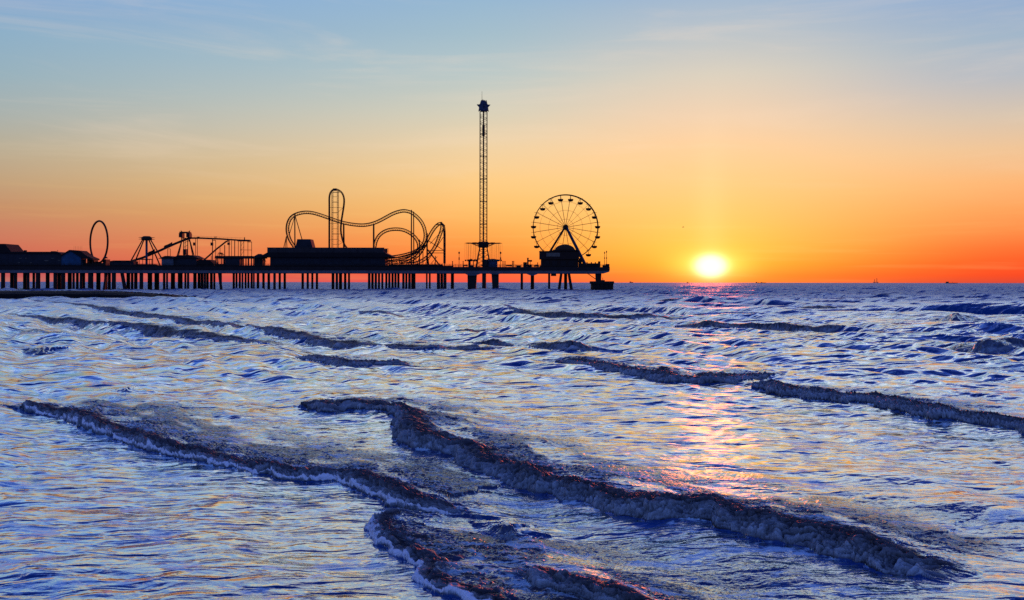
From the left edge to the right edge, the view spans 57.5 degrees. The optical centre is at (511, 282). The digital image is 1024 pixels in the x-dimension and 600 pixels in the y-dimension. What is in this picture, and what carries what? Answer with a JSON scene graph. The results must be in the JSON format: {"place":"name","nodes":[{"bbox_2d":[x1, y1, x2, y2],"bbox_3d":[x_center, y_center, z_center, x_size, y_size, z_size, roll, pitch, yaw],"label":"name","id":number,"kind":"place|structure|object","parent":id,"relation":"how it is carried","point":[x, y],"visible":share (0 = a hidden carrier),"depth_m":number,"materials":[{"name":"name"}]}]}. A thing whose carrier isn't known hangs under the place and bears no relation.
{"place":"outdoors","nodes":[
{"label":"outdoors","id":0,"kind":"place"},
{"bbox_2d":[9,250,64,263],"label":"arcade building","id":1,"kind":"structure","parent":0,"point":[51,257],"depth_m":393.50,"materials":[{"name":"black"}]},
{"bbox_2d":[0,282,1023,599],"bbox_3d":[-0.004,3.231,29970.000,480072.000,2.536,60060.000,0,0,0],"label":"sea","id":2,"kind":"structure","parent":0,"point":[460,440],"depth_m":19.41,"materials":[{"name":"liquid"}]},
{"bbox_2d":[0,290,195,298],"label":"rock jetty","id":3,"kind":"object","parent":2,"relation":"in","point":[15,294],"visible":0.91,"depth_m":197.42,"materials":[{"name":"black stone"}]},
{"bbox_2d":[0,263,613,289],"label":"amusement pier","id":4,"kind":"structure","parent":2,"relation":"in","point":[58,271],"depth_m":392.30,"materials":[{"name":"wood"}]},
{"bbox_2d":[0,244,23,262],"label":"gabled hall","id":5,"kind":"structure","parent":4,"relation":"on","point":[6,250],"depth_m":394.00,"materials":[{"name":"black"}]},
{"bbox_2d":[60,246,99,263],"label":"building","id":6,"kind":"structure","parent":4,"relation":"on","point":[75,256],"depth_m":393.20,"materials":[{"name":"paint"}]},
{"bbox_2d":[84,220,109,264],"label":"ring ride","id":7,"kind":"object","parent":4,"relation":"on","point":[103,259],"visible":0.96,"depth_m":399.00,"materials":[{"name":"paint"}]},
{"bbox_2d":[110,260,138,264],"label":"shed","id":8,"kind":"structure","parent":4,"relation":"on","point":[121,262],"depth_m":395.00,"materials":[{"name":"black"}]},
{"bbox_2d":[130,236,160,264],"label":"pendulum ride","id":9,"kind":"object","parent":4,"relation":"on","point":[147,239],"visible":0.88,"depth_m":399.56,"materials":[{"name":"paint"}]},
{"bbox_2d":[158,256,176,264],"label":"ticket booth","id":10,"kind":"object","parent":4,"relation":"on","point":[167,260],"visible":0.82,"depth_m":393.30,"materials":[{"name":"black"}]},
{"bbox_2d":[174,255,204,264],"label":"ride station","id":11,"kind":"object","parent":4,"relation":"on","point":[187,259],"visible":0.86,"depth_m":394.20,"materials":[{"name":"black"}]},
{"bbox_2d":[132,231,251,263],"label":"log flume","id":12,"kind":"object","parent":4,"relation":"on","point":[183,239],"visible":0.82,"depth_m":402.40,"materials":[{"name":"paint"}]},
{"bbox_2d":[197,260,215,264],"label":"equipment shed","id":13,"kind":"structure","parent":4,"relation":"on","point":[206,262],"depth_m":394.00,"materials":[{"name":"black"}]},
{"bbox_2d":[215,256,252,264],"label":"snack bar","id":14,"kind":"object","parent":4,"relation":"on","point":[234,260],"visible":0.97,"depth_m":394.30,"materials":[{"name":"paint"}]},
{"bbox_2d":[252,254,266,264],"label":"pavilion","id":15,"kind":"structure","parent":4,"relation":"on","point":[257,258],"depth_m":395.50,"materials":[{"name":"paint"}]},
{"bbox_2d":[260,239,395,266],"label":"pier hall","id":16,"kind":"structure","parent":4,"relation":"on","point":[305,252],"depth_m":392.30,"materials":[{"name":"paint"}]},
{"bbox_2d":[284,259,289,263],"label":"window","id":17,"kind":"structure","parent":16,"relation":"in","point":[286,261],"depth_m":393.11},
{"bbox_2d":[314,259,319,263],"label":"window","id":18,"kind":"structure","parent":16,"relation":"in","point":[316,261],"depth_m":393.11,"materials":[{"name":"black glass"}]},
{"bbox_2d":[334,259,339,263],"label":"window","id":19,"kind":"structure","parent":16,"relation":"in","point":[336,261],"depth_m":393.11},
{"bbox_2d":[354,259,359,264],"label":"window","id":20,"kind":"structure","parent":16,"relation":"in","point":[356,261],"depth_m":393.11,"materials":[{"name":"black glass"}]},
{"bbox_2d":[371,259,376,264],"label":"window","id":21,"kind":"structure","parent":16,"relation":"in","point":[373,261],"depth_m":393.11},
{"bbox_2d":[284,188,445,265],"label":"roller coaster","id":22,"kind":"object","parent":4,"relation":"on","point":[405,262],"visible":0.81,"depth_m":405.76,"materials":[{"name":"paint"}]},
{"bbox_2d":[468,259,473,266],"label":"kiosk","id":23,"kind":"object","parent":4,"relation":"on","point":[469,262],"visible":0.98,"depth_m":394.20,"materials":[{"name":"black"}]},
{"bbox_2d":[464,100,502,266],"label":"swing tower","id":24,"kind":"structure","parent":4,"relation":"on","point":[483,105],"depth_m":400.68,"materials":[{"name":"metal"}]},
{"bbox_2d":[484,259,498,266],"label":"round pavilion","id":25,"kind":"structure","parent":4,"relation":"on","point":[490,262],"depth_m":394.00,"materials":[{"name":"blue paint"}]},
{"bbox_2d":[539,244,581,266],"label":"wheel pavilion","id":26,"kind":"structure","parent":4,"relation":"on","point":[564,255],"depth_m":393.70,"materials":[{"name":"black fabric"}]},
{"bbox_2d":[531,194,599,266],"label":"ferris wheel","id":27,"kind":"object","parent":4,"relation":"on","point":[566,227],"visible":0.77,"depth_m":404.88,"materials":[{"name":"paint"}]},
{"bbox_2d":[0,0,1023,282],"label":"sky","id":28,"kind":"structure","parent":0,"point":[708,141],"materials":[{"name":"orange"}]},
{"bbox_2d":[579,258,599,266],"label":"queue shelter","id":29,"kind":"object","parent":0,"point":[586,264],"visible":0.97,"depth_m":393.40,"materials":[{"name":"black"}]}
]}

